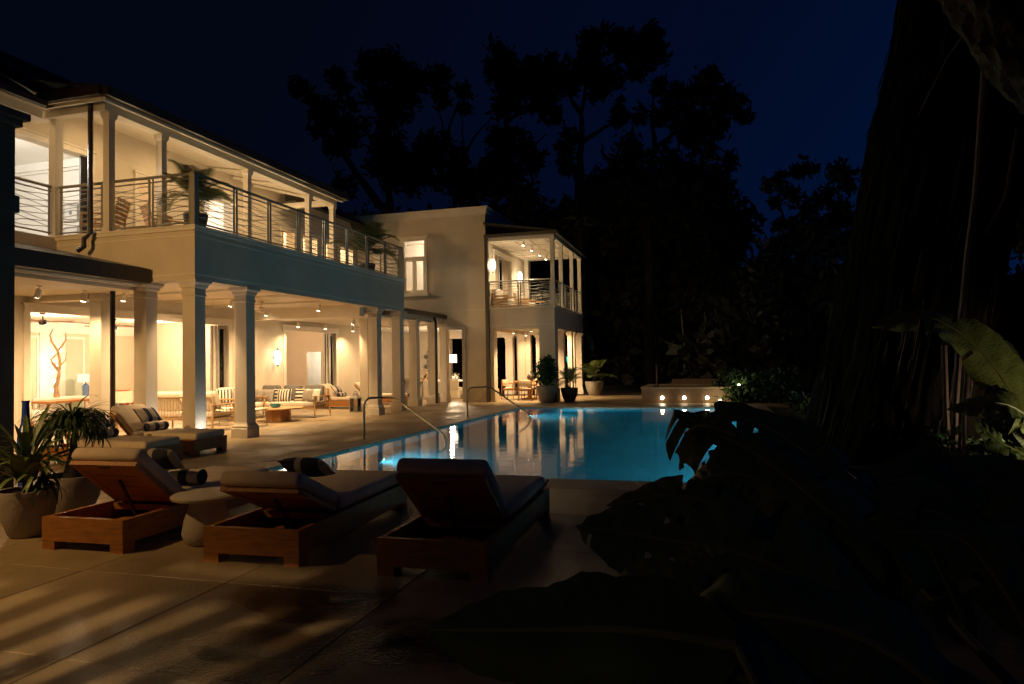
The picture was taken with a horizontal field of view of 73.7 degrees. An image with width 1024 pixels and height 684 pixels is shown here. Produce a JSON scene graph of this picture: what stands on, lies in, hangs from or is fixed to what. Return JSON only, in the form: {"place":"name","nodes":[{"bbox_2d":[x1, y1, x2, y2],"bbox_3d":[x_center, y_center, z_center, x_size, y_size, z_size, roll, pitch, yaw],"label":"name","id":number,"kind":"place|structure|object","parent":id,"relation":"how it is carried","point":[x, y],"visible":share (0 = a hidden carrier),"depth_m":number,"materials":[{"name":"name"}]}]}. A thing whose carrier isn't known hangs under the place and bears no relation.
{"place":"outdoors","nodes":[
{"label":"outdoors","id":0,"kind":"place"},
{"bbox_2d":[0,104,30,489],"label":"stone pier","id":1,"kind":"structure","parent":0,"point":[11,119],"depth_m":8.00,"materials":[{"name":"stone"}]},
{"bbox_2d":[30,402,50,424],"bbox_3d":[-12.296,1.693,17.224,0.750,1.126,1.022,-1,-2,-4],"label":"chaise","id":2,"kind":"object","parent":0,"point":[32,413],"visible":0.14,"depth_m":17.04,"materials":[{"name":"white paint"}]},
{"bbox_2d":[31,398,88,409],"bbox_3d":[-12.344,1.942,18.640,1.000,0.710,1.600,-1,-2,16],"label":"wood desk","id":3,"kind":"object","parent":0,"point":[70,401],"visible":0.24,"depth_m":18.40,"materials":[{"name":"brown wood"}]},
{"bbox_2d":[0,392,1023,683],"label":"terrace","id":4,"kind":"structure","parent":0,"point":[168,606],"depth_m":4.61,"materials":[{"name":"stone"}]},
{"bbox_2d":[17,400,32,486],"bbox_3d":[-5.080,1.227,7.132,0.156,1.230,0.156,-1,-2,16],"label":"floor vase","id":5,"kind":"object","parent":4,"relation":"on","point":[26,406],"visible":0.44,"depth_m":7.12,"materials":[{"name":"ceramic"}]},
{"bbox_2d":[0,406,81,538],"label":"potted dracaena","id":6,"kind":"object","parent":4,"relation":"on","point":[26,506],"visible":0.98,"depth_m":6.29,"materials":[{"name":"plant"}]},
{"bbox_2d":[18,395,123,513],"bbox_3d":[-4.718,1.212,7.365,1.018,1.261,1.029,0,-2,-32],"label":"potted ponytail palm","id":7,"kind":"object","parent":4,"relation":"on","point":[81,490],"visible":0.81,"depth_m":7.16,"materials":[{"name":"concrete"}]},
{"bbox_2d":[36,409,182,462],"bbox_3d":[-6.671,1.559,11.340,2.152,0.862,0.844,-1,-2,16],"label":"sun lounger","id":8,"kind":"object","parent":4,"relation":"on","point":[174,444],"visible":0.38,"depth_m":11.05,"materials":[{"name":"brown wood"}]},
{"bbox_2d":[84,412,111,428],"bbox_3d":[-6.984,1.320,11.435,0.140,0.340,0.500,-44,-12,11],"label":"pillow","id":9,"kind":"object","parent":8,"relation":"on","point":[107,423],"visible":0.16,"depth_m":11.46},
{"bbox_2d":[90,428,118,439],"bbox_3d":[-6.758,1.516,11.314,0.148,0.150,0.489,-1,-2,16],"label":"rolled towel","id":10,"kind":"object","parent":8,"relation":"on","point":[112,434],"visible":0.42,"depth_m":11.38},
{"bbox_2d":[42,447,268,553],"bbox_3d":[-3.396,1.385,6.853,0.844,0.841,2.152,-1,-2,14],"label":"sun lounger","id":11,"kind":"object","parent":4,"relation":"on","point":[140,487],"visible":0.69,"depth_m":6.11,"materials":[{"name":"brown wood"}]},
{"bbox_2d":[142,448,185,469],"bbox_3d":[-3.364,1.117,6.520,0.440,0.270,0.140,-1,40,14],"label":"pillow","id":12,"kind":"object","parent":11,"relation":"on","point":[166,459],"visible":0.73,"depth_m":6.44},
{"bbox_2d":[165,469,207,484],"bbox_3d":[-3.251,1.325,6.740,0.489,0.150,0.148,-1,-2,14],"label":"rolled towel","id":13,"kind":"object","parent":11,"relation":"on","point":[190,476],"visible":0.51,"depth_m":6.66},
{"bbox_2d":[109,404,226,455],"bbox_3d":[-6.452,1.591,12.587,2.152,0.862,0.844,-1,-2,16],"label":"sun lounger","id":14,"kind":"object","parent":4,"relation":"on","point":[195,441],"visible":0.65,"depth_m":12.37,"materials":[{"name":"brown wood"}]},
{"bbox_2d":[132,407,161,422],"bbox_3d":[-6.764,1.352,12.682,0.140,0.340,0.500,-44,-12,11],"label":"pillow","id":15,"kind":"object","parent":14,"relation":"on","point":[151,414],"visible":1,"depth_m":12.60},
{"bbox_2d":[143,421,168,431],"bbox_3d":[-6.538,1.548,12.561,0.148,0.150,0.489,-1,-2,16],"label":"rolled towel","id":16,"kind":"object","parent":14,"relation":"on","point":[153,426],"visible":1,"depth_m":12.48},
{"bbox_2d":[158,392,234,428],"bbox_3d":[-7.912,1.697,16.872,1.935,0.950,0.891,-1,-2,16],"label":"sofa","id":17,"kind":"object","parent":4,"relation":"on","point":[169,406],"visible":0.57,"depth_m":16.62,"materials":[{"name":"fabric"}]},
{"bbox_2d":[206,390,221,409],"bbox_3d":[-7.315,1.413,16.622,0.500,0.500,0.180,-1,16,16],"label":"pillow","id":18,"kind":"object","parent":17,"relation":"on","point":[216,397],"visible":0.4,"depth_m":16.52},
{"bbox_2d":[170,487,235,546],"bbox_3d":[-2.705,1.553,6.055,0.588,0.436,0.588,-1,-2,16],"label":"side table","id":19,"kind":"object","parent":4,"relation":"on","point":[207,506],"visible":0.72,"depth_m":5.90,"materials":[{"name":"stone"}]},
{"bbox_2d":[206,407,233,425],"bbox_3d":[-7.664,1.972,18.090,0.620,0.462,0.620,-1,-2,10],"label":"metal side table","id":20,"kind":"object","parent":4,"relation":"on","point":[224,408],"visible":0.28,"depth_m":17.87,"materials":[{"name":"paint"}]},
{"bbox_2d":[0,50,446,442],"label":"villa","id":21,"kind":"object","parent":4,"relation":"on","point":[267,238],"visible":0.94,"depth_m":16.34,"materials":[{"name":"paint"}]},
{"bbox_2d":[34,286,41,297],"bbox_3d":[-8.790,-0.922,12.668,0.160,0.228,0.119,-1,-2,16],"label":"ceiling spotlight","id":22,"kind":"object","parent":21,"relation":"attached to","point":[38,292],"visible":1,"depth_m":12.63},
{"bbox_2d":[31,313,73,324],"bbox_3d":[-12.082,-0.594,17.587,1.149,0.330,1.149,-2,-2,38],"label":"ceiling fan","id":23,"kind":"object","parent":21,"relation":"hanging from","point":[42,322],"visible":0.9,"depth_m":17.55,"materials":[{"name":"black metal"}]},
{"bbox_2d":[31,395,88,423],"bbox_3d":[-13.638,2.020,20.669,0.500,0.715,2.200,-1,-2,16],"label":"console table","id":24,"kind":"object","parent":21,"relation":"on","point":[54,398],"visible":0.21,"depth_m":20.37,"materials":[{"name":"white paint"}]},
{"bbox_2d":[49,329,66,396],"bbox_3d":[-13.702,0.630,20.562,0.274,2.066,0.584,-1,-2,16],"label":"driftwood sculpture","id":25,"kind":"object","parent":24,"relation":"on","point":[55,391],"visible":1,"depth_m":20.48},
{"bbox_2d":[77,374,89,395],"bbox_3d":[-13.349,1.337,21.384,0.470,0.680,0.470,-1,-2,16],"label":"table lamp","id":26,"kind":"object","parent":24,"relation":"on","point":[85,378],"visible":0.81,"depth_m":21.25,"materials":[{"name":"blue fabric"}]},
{"bbox_2d":[63,203,78,221],"bbox_3d":[-12.057,-3.530,18.669,0.500,0.500,0.036,-1,-2,16],"label":"wall picture","id":27,"kind":"object","parent":21,"relation":"attached to","point":[69,213],"depth_m":18.65,"materials":[{"name":"paint"}]},
{"bbox_2d":[63,227,78,234],"bbox_3d":[-12.046,-2.890,18.651,0.500,0.500,0.036,-1,-2,16],"label":"wall picture","id":28,"kind":"object","parent":21,"relation":"attached to","point":[71,229],"depth_m":18.63,"materials":[{"name":"paint"}]},
{"bbox_2d":[79,156,86,233],"bbox_3d":[-9.994,-3.249,15.919,0.045,2.150,0.170,-1,-2,16],"label":"door","id":29,"kind":"structure","parent":21,"relation":"in","point":[82,160],"depth_m":15.90,"materials":[{"name":"black metal"}]},
{"bbox_2d":[80,290,86,301],"bbox_3d":[-8.442,-0.903,13.461,0.132,0.231,0.110,-1,-2,16],"label":"ceiling spotlight","id":30,"kind":"object","parent":21,"relation":"attached to","point":[83,297],"visible":1,"depth_m":13.42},
{"bbox_2d":[79,197,130,233],"bbox_3d":[-8.872,-2.635,14.928,0.811,0.950,0.620,-1,-2,-4],"label":"deck chair","id":31,"kind":"object","parent":21,"relation":"on","point":[117,216],"visible":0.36,"depth_m":14.93,"materials":[{"name":"brown wood"}]},
{"bbox_2d":[88,389,133,404],"bbox_3d":[-10.790,1.808,18.998,1.585,0.950,0.891,-1,-2,16],"label":"sofa","id":32,"kind":"object","parent":21,"relation":"on","point":[132,403],"visible":0.08,"depth_m":19.20,"materials":[{"name":"fabric"}]},
{"bbox_2d":[120,291,125,301],"bbox_3d":[-8.913,-1.042,15.663,0.129,0.231,0.106,-2,-2,30],"label":"ceiling spotlight","id":33,"kind":"object","parent":21,"relation":"attached to","point":[123,296],"visible":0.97,"depth_m":15.62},
{"bbox_2d":[116,390,133,427],"bbox_3d":[-10.284,1.776,18.215,0.551,0.971,0.629,1,-2,-44],"label":"side chair","id":34,"kind":"object","parent":21,"relation":"on","point":[124,396],"visible":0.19,"depth_m":18.41,"materials":[{"name":"fabric"}]},
{"bbox_2d":[139,180,147,225],"bbox_3d":[-9.443,-3.147,17.533,0.030,2.040,0.380,-1,-2,16],"label":"door","id":35,"kind":"structure","parent":21,"relation":"in","point":[141,190],"depth_m":17.48,"materials":[{"name":"paint"}]},
{"bbox_2d":[140,203,184,227],"bbox_3d":[-8.024,-2.627,15.696,0.811,0.950,0.620,1,-2,-44],"label":"deck chair","id":36,"kind":"object","parent":21,"relation":"on","point":[145,211],"visible":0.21,"depth_m":15.50,"materials":[{"name":"brown wood"}]},
{"bbox_2d":[157,157,236,226],"bbox_3d":[-6.431,-3.018,13.998,1.572,1.576,1.823,-1,-2,16],"label":"potted palm","id":37,"kind":"object","parent":21,"relation":"on","point":[214,191],"visible":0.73,"depth_m":13.86,"materials":[{"name":"plant"}]},
{"bbox_2d":[210,325,212,390],"bbox_3d":[-8.808,0.888,20.287,0.045,2.750,0.410,-1,-2,16],"label":"door","id":38,"kind":"structure","parent":21,"relation":"in","point":[211,326],"depth_m":20.11,"materials":[{"name":"paint"}]},
{"bbox_2d":[213,325,215,390],"bbox_3d":[-8.730,0.888,20.306,0.045,2.750,0.390,-1,-2,16],"label":"door","id":39,"kind":"structure","parent":21,"relation":"in","point":[214,326],"depth_m":20.14,"materials":[{"name":"glass"}]},
{"bbox_2d":[216,325,225,388],"bbox_3d":[-8.651,0.887,20.326,0.045,2.750,0.370,-1,-2,16],"label":"door","id":40,"kind":"structure","parent":21,"relation":"in","point":[220,330],"depth_m":20.33,"materials":[{"name":"paint"}]},
{"bbox_2d":[255,301,282,312],"bbox_3d":[-6.884,-0.960,18.719,0.965,0.310,0.965,0,-2,-41],"label":"ceiling fan","id":41,"kind":"object","parent":21,"relation":"hanging from","point":[260,309],"visible":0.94,"depth_m":18.66},
{"bbox_2d":[273,348,281,366],"bbox_3d":[-7.774,0.513,22.638,0.281,0.660,0.227,-1,-2,16],"label":"wall sconce","id":42,"kind":"object","parent":21,"relation":"attached to","point":[277,357],"depth_m":22.57,"materials":[{"name":"glass"}]},
{"bbox_2d":[323,333,325,396],"bbox_3d":[-7.113,1.041,26.254,0.045,2.730,0.380,-1,-2,16],"label":"door","id":43,"kind":"structure","parent":21,"relation":"in","point":[324,334],"depth_m":26.10,"materials":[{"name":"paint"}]},
{"bbox_2d":[326,333,328,383],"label":"door","id":44,"kind":"structure","parent":21,"relation":"in","point":[327,375],"depth_m":26.13,"materials":[{"name":"wood"}]},
{"bbox_2d":[328,333,333,385],"bbox_3d":[-6.957,1.040,26.293,0.045,2.730,0.340,-1,-2,16],"label":"door","id":45,"kind":"structure","parent":21,"relation":"in","point":[330,336],"depth_m":26.30,"materials":[{"name":"paint"}]},
{"bbox_2d":[330,221,400,270],"bbox_3d":[-4.568,-2.864,21.223,2.141,1.619,2.306,-1,-2,16],"label":"potted palm","id":46,"kind":"object","parent":21,"relation":"on","point":[375,232],"visible":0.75,"depth_m":21.07,"materials":[{"name":"plant"}]},
{"bbox_2d":[210,387,266,421],"bbox_3d":[-7.919,1.783,19.831,0.811,0.950,1.485,-1,-2,16],"label":"sofa","id":47,"kind":"object","parent":4,"relation":"on","point":[259,404],"visible":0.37,"depth_m":19.99,"materials":[{"name":"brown wood"}]},
{"bbox_2d":[215,389,232,403],"bbox_3d":[-8.155,1.545,19.332,0.460,0.440,0.150,0,-16,-24],"label":"pillow","id":48,"kind":"object","parent":47,"relation":"on","point":[225,394],"visible":0.77,"depth_m":19.30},
{"bbox_2d":[255,389,262,401],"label":"pillow","id":49,"kind":"object","parent":47,"relation":"on","point":[259,392],"visible":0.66,"depth_m":20.59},
{"bbox_2d":[255,408,267,426],"bbox_3d":[-6.688,1.939,17.502,0.620,0.462,0.620,-1,-2,10],"label":"metal side table","id":50,"kind":"object","parent":4,"relation":"on","point":[257,409],"visible":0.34,"depth_m":17.53,"materials":[{"name":"paint"}]},
{"bbox_2d":[257,406,303,421],"bbox_3d":[-6.518,2.018,19.084,1.293,0.385,1.293,-1,-2,-7],"label":"coffee table","id":51,"kind":"object","parent":4,"relation":"on","point":[281,414],"visible":0.76,"depth_m":18.82,"materials":[{"name":"brown wood"}]},
{"bbox_2d":[270,403,280,407],"bbox_3d":[-6.550,1.766,18.923,0.290,0.110,0.290,-1,-2,16],"label":"bowl","id":52,"kind":"object","parent":51,"relation":"on","point":[276,405],"visible":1,"depth_m":18.83,"materials":[{"name":"teal ceramic"}]},
{"bbox_2d":[262,385,330,417],"bbox_3d":[-6.782,1.787,20.668,2.405,0.950,0.911,-1,-2,16],"label":"sofa","id":53,"kind":"object","parent":4,"relation":"on","point":[315,405],"visible":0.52,"depth_m":20.59,"materials":[{"name":"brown wood"}]},
{"bbox_2d":[262,389,273,401],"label":"pillow","id":54,"kind":"object","parent":53,"relation":"on","point":[268,393],"visible":0.98,"depth_m":20.49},
{"bbox_2d":[273,389,277,401],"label":"pillow","id":55,"kind":"object","parent":53,"relation":"on","point":[275,394],"visible":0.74,"depth_m":20.53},
{"bbox_2d":[276,389,291,401],"bbox_3d":[-6.810,1.598,20.404,0.460,0.400,0.140,-1,-16,10],"label":"pillow","id":56,"kind":"object","parent":53,"relation":"on","point":[283,395],"visible":1,"depth_m":20.35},
{"bbox_2d":[294,389,303,401],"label":"pillow","id":57,"kind":"object","parent":53,"relation":"on","point":[298,394],"visible":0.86,"depth_m":20.32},
{"bbox_2d":[302,389,313,401],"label":"pillow","id":58,"kind":"object","parent":53,"relation":"on","point":[307,395],"visible":0.99,"depth_m":20.11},
{"bbox_2d":[305,389,320,401],"bbox_3d":[-5.877,1.575,20.140,0.460,0.400,0.140,-1,-16,10],"label":"pillow","id":59,"kind":"object","parent":53,"relation":"on","point":[316,392],"visible":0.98,"depth_m":20.08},
{"bbox_2d":[204,470,407,567],"bbox_3d":[-1.791,1.414,6.386,0.844,0.702,2.152,-1,-2,14],"label":"sun lounger","id":60,"kind":"object","parent":4,"relation":"on","point":[294,519],"visible":0.93,"depth_m":5.68,"materials":[{"name":"brown wood"}]},
{"bbox_2d":[278,457,335,476],"bbox_3d":[-1.785,1.089,5.941,0.440,0.140,0.270,-1,-33,14],"label":"pillow","id":61,"kind":"object","parent":60,"relation":"on","point":[310,467],"visible":0.9,"depth_m":5.86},
{"bbox_2d":[320,384,356,406],"bbox_3d":[-5.999,1.924,24.430,2.152,0.862,0.844,-1,-2,16],"label":"sun lounger","id":62,"kind":"object","parent":4,"relation":"on","point":[335,401],"visible":0.47,"depth_m":24.07,"materials":[{"name":"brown wood"}]},
{"bbox_2d":[330,385,341,392],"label":"pillow","id":63,"kind":"object","parent":62,"relation":"on","point":[335,388],"visible":0.99,"depth_m":24.41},
{"bbox_2d":[337,392,346,396],"bbox_3d":[-6.085,1.881,24.403,0.148,0.150,0.489,-1,-2,16],"label":"rolled towel","id":64,"kind":"object","parent":62,"relation":"on","point":[342,394],"visible":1,"depth_m":24.31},
{"bbox_2d":[349,391,361,411],"bbox_3d":[-5.084,1.937,22.173,0.300,0.676,0.300,-1,-2,16],"label":"floor lantern","id":65,"kind":"object","parent":4,"relation":"on","point":[353,408],"visible":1,"depth_m":22.12,"materials":[{"name":"paint"}]},
{"bbox_2d":[354,382,408,402],"bbox_3d":[-5.171,1.968,26.429,2.152,0.862,0.844,-1,-2,16],"label":"sun lounger","id":66,"kind":"object","parent":4,"relation":"on","point":[357,385],"visible":0.2,"depth_m":26.26,"materials":[{"name":"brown wood"}]},
{"bbox_2d":[362,396,446,441],"bbox_3d":[-2.202,2.147,13.884,1.872,2.083,0.100,-1,-2,16],"label":"pool handrail","id":67,"kind":"object","parent":4,"relation":"attached to","point":[415,413],"visible":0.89,"depth_m":13.95,"materials":[{"name":"metal"}]},
{"bbox_2d":[423,380,427,398],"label":"dining chair","id":68,"kind":"object","parent":4,"relation":"on","point":[425,388],"visible":0.42,"depth_m":29.38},
{"bbox_2d":[321,205,586,401],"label":"wing","id":69,"kind":"structure","parent":4,"relation":"on","point":[449,254],"depth_m":27.31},
{"bbox_2d":[397,235,429,296],"bbox_3d":[-3.973,-3.051,27.618,1.350,2.440,0.210,-1,-2,16],"label":"window","id":70,"kind":"structure","parent":69,"relation":"in","point":[413,293],"depth_m":27.59,"materials":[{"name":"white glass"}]},
{"bbox_2d":[424,350,427,377],"bbox_3d":[-4.283,1.125,34.682,0.380,1.530,0.209,-1,-2,16],"label":"fish relief","id":71,"kind":"object","parent":69,"relation":"attached to","point":[426,365],"visible":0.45,"depth_m":34.63},
{"bbox_2d":[449,347,456,362],"bbox_3d":[-2.824,0.157,30.745,0.660,1.550,0.660,-1,-2,16],"label":"drum pendant","id":72,"kind":"object","parent":69,"relation":"hanging from","point":[453,358],"visible":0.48,"depth_m":30.48,"materials":[{"name":"white fabric"}]},
{"bbox_2d":[489,257,495,271],"bbox_3d":[-0.774,-3.058,27.183,0.281,0.660,0.227,-1,-2,16],"label":"wall sconce","id":73,"kind":"object","parent":69,"relation":"attached to","point":[492,265],"depth_m":27.11,"materials":[{"name":"glass"}]},
{"bbox_2d":[498,256,502,289],"bbox_3d":[-0.475,-2.443,28.892,0.045,2.300,0.600,-1,-2,16],"label":"door","id":74,"kind":"structure","parent":69,"relation":"in","point":[500,260],"depth_m":28.90,"materials":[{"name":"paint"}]},
{"bbox_2d":[492,289,515,307],"bbox_3d":[-0.325,-1.696,27.482,0.745,0.880,0.780,-2,-2,26],"label":"club chair","id":75,"kind":"object","parent":69,"relation":"on","point":[502,296],"visible":0.63,"depth_m":27.25,"materials":[{"name":"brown wood"}]},
{"bbox_2d":[517,271,522,282],"bbox_3d":[0.356,-2.962,31.164,0.281,0.660,0.227,-1,-2,16],"label":"wall sconce","id":76,"kind":"object","parent":69,"relation":"attached to","point":[519,276],"depth_m":31.08,"materials":[{"name":"glass"}]},
{"bbox_2d":[513,292,535,306],"bbox_3d":[0.523,-1.667,29.008,0.745,0.880,0.780,-2,-2,24],"label":"club chair","id":77,"kind":"object","parent":69,"relation":"on","point":[523,302],"visible":0.33,"depth_m":28.77,"materials":[{"name":"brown wood"}]},
{"bbox_2d":[450,380,462,398],"bbox_3d":[-2.447,2.021,29.340,0.500,0.810,0.530,-1,-2,16],"label":"dining chair","id":78,"kind":"object","parent":4,"relation":"on","point":[455,391],"visible":0.71,"depth_m":29.08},
{"bbox_2d":[377,458,549,583],"bbox_3d":[-0.311,1.314,5.937,0.844,0.826,2.152,-1,-2,15],"label":"sun lounger","id":79,"kind":"object","parent":4,"relation":"on","point":[477,519],"visible":1,"depth_m":5.22,"materials":[{"name":"brown wood"}]},
{"bbox_2d":[466,386,530,419],"bbox_3d":[-0.389,2.260,18.877,1.872,2.083,0.100,-1,-2,16],"label":"pool handrail","id":80,"kind":"object","parent":4,"relation":"attached to","point":[499,394],"visible":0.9,"depth_m":18.93,"materials":[{"name":"metal"}]},
{"bbox_2d":[501,379,519,399],"bbox_3d":[-0.064,1.948,28.047,0.586,0.821,0.590,-2,-2,28],"label":"porch chair","id":81,"kind":"object","parent":4,"relation":"on","point":[505,383],"visible":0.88,"depth_m":27.94,"materials":[{"name":"brown wood"}]},
{"bbox_2d":[513,380,538,399],"bbox_3d":[0.716,1.972,28.033,1.300,0.745,1.300,-1,-2,16],"label":"porch table","id":82,"kind":"object","parent":4,"relation":"on","point":[529,396],"visible":0.38,"depth_m":27.93,"materials":[{"name":"brown wood"}]},
{"bbox_2d":[527,371,534,380],"bbox_3d":[0.781,1.390,28.132,0.360,0.420,0.351,-1,-2,16],"label":"urn lantern","id":83,"kind":"object","parent":82,"relation":"on","point":[530,375],"visible":0.84,"depth_m":28.01,"materials":[{"name":"paint"}]},
{"bbox_2d":[518,380,534,400],"bbox_3d":[0.578,1.912,27.186,0.590,0.821,0.586,-1,-2,16],"label":"porch chair","id":84,"kind":"object","parent":4,"relation":"on","point":[524,383],"visible":1,"depth_m":26.96,"materials":[{"name":"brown wood"}]},
{"bbox_2d":[531,354,560,402],"bbox_3d":[1.321,1.353,25.578,1.120,1.819,1.034,-1,-2,16],"label":"clipped shrub","id":85,"kind":"object","parent":4,"relation":"on","point":[546,393],"visible":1,"depth_m":25.44,"materials":[{"name":"green plant"}]},
{"bbox_2d":[557,367,586,401],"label":"potted palm","id":86,"kind":"object","parent":4,"relation":"on","point":[569,393],"visible":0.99,"depth_m":25.76,"materials":[{"name":"plant"}]},
{"bbox_2d":[576,359,619,395],"bbox_3d":[3.608,1.555,30.105,2.086,1.598,1.583,0,-2,-25],"label":"potted plant","id":87,"kind":"object","parent":4,"relation":"on","point":[594,387],"visible":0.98,"depth_m":29.88,"materials":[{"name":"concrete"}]},
{"bbox_2d":[641,379,730,402],"bbox_3d":[6.808,1.796,25.459,3.630,0.740,3.630,-1,-2,16],"label":"raised spa","id":88,"kind":"object","parent":4,"relation":"on","point":[693,390],"visible":0.66,"depth_m":23.96,"materials":[{"name":"stone"}]},
{"bbox_2d":[655,364,657,386],"bbox_3d":[5.238,1.211,24.687,0.092,0.800,0.092,-1,-2,-7],"label":"red post","id":89,"kind":"object","parent":88,"relation":"on","point":[656,365],"visible":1,"depth_m":24.66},
{"bbox_2d":[430,570,958,683],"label":"elephant ear plant","id":90,"kind":"object","parent":4,"relation":"on","point":[740,627],"visible":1,"depth_m":1.90,"materials":[{"name":"green plant"}]},
{"bbox_2d":[712,363,808,402],"bbox_3d":[8.599,1.586,23.832,3.151,1.673,2.138,-1,-2,16],"label":"clipped hedge","id":91,"kind":"object","parent":4,"relation":"on","point":[758,386],"visible":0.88,"depth_m":23.28,"materials":[{"name":"green plant"}]},
{"bbox_2d":[725,220,850,372],"bbox_3d":[12.722,-1.493,30.053,6.516,7.394,5.058,-1,-2,1],"label":"tree","id":92,"kind":"object","parent":4,"relation":"on","point":[824,280],"visible":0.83,"depth_m":28.90,"materials":[{"name":"green plant"}]},
{"bbox_2d":[576,401,1018,683],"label":"dark banana plant","id":93,"kind":"object","parent":4,"relation":"on","point":[746,498],"visible":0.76,"depth_m":3.06,"materials":[{"name":"green plant"}]},
{"bbox_2d":[0,0,1023,281],"label":"sky","id":94,"kind":"structure","parent":0,"point":[810,71],"materials":[{"name":"blue"}]},
{"bbox_2d":[462,384,1005,477],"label":"ground","id":95,"kind":"structure","parent":0,"point":[637,388],"depth_m":21.00,"materials":[{"name":"soil"}]},
{"bbox_2d":[284,61,391,213],"bbox_3d":[-10.378,-7.064,40.135,5.926,19.902,3.887,-2,-2,34],"label":"tree","id":96,"kind":"object","parent":95,"relation":"on","point":[323,113],"visible":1,"depth_m":39.89,"materials":[{"name":"green plant"}]},
{"bbox_2d":[350,42,455,212],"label":"tree","id":97,"kind":"object","parent":95,"relation":"on","point":[389,101],"visible":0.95,"depth_m":43.41,"materials":[{"name":"green plant"}]},
{"bbox_2d":[386,78,513,386],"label":"tree","id":98,"kind":"object","parent":95,"relation":"on","point":[413,173],"visible":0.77,"depth_m":41.85,"materials":[{"name":"green plant"}]},
{"bbox_2d":[453,30,565,386],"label":"tree","id":99,"kind":"object","parent":95,"relation":"on","point":[518,84],"visible":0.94,"depth_m":41.58,"materials":[{"name":"green plant"}]},
{"bbox_2d":[545,17,672,386],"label":"tree","id":100,"kind":"object","parent":95,"relation":"on","point":[643,53],"visible":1,"depth_m":40.27,"materials":[{"name":"green plant"}]},
{"bbox_2d":[551,63,756,384],"bbox_3d":[8.496,-6.835,40.390,11.654,18.812,8.393,-1,-2,16],"label":"tree","id":101,"kind":"object","parent":95,"relation":"on","point":[675,192],"visible":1,"depth_m":39.35,"materials":[{"name":"green plant"}]},
{"bbox_2d":[338,191,1023,392],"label":"woodland","id":102,"kind":"object","parent":95,"relation":"on","point":[615,275],"visible":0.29,"depth_m":43.38,"materials":[{"name":"green plant"}]},
{"bbox_2d":[663,287,698,378],"bbox_3d":[8.954,-0.272,36.010,1.855,5.414,1.897,-1,-2,16],"label":"young tree","id":103,"kind":"object","parent":95,"relation":"on","point":[686,318],"visible":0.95,"depth_m":36.12,"materials":[{"name":"green plant"}]},
{"bbox_2d":[759,152,860,371],"bbox_3d":[14.300,-3.518,32.105,5.458,11.511,3.348,-1,-2,-15],"label":"tree","id":104,"kind":"object","parent":95,"relation":"on","point":[840,213],"visible":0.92,"depth_m":32.21,"materials":[{"name":"green plant"}]},
{"bbox_2d":[782,386,1023,458],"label":"ground cover","id":105,"kind":"object","parent":95,"relation":"on","point":[1002,426],"visible":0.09,"depth_m":9.55,"materials":[{"name":"green plant"}]},
{"bbox_2d":[803,0,1023,462],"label":"giant fig tree","id":106,"kind":"object","parent":95,"relation":"on","point":[940,195],"visible":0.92,"depth_m":10.05,"materials":[{"name":"brown plant"}]},
{"bbox_2d":[872,309,1023,459],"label":"lit banana plant","id":107,"kind":"object","parent":95,"relation":"on","point":[994,358],"visible":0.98,"depth_m":4.81,"materials":[{"name":"green plant"}]},
{"bbox_2d":[1010,196,1023,263],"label":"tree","id":108,"kind":"object","parent":95,"relation":"on","point":[1018,245],"visible":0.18,"depth_m":24.75,"materials":[{"name":"plant"}]},
{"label":"pool basin","id":109,"kind":"structure","parent":0,"visible":0},
{"bbox_2d":[272,408,758,481],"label":"water","id":110,"kind":"structure","parent":109,"relation":"in","point":[626,444],"depth_m":12.75,"materials":[{"name":"blue liquid"}]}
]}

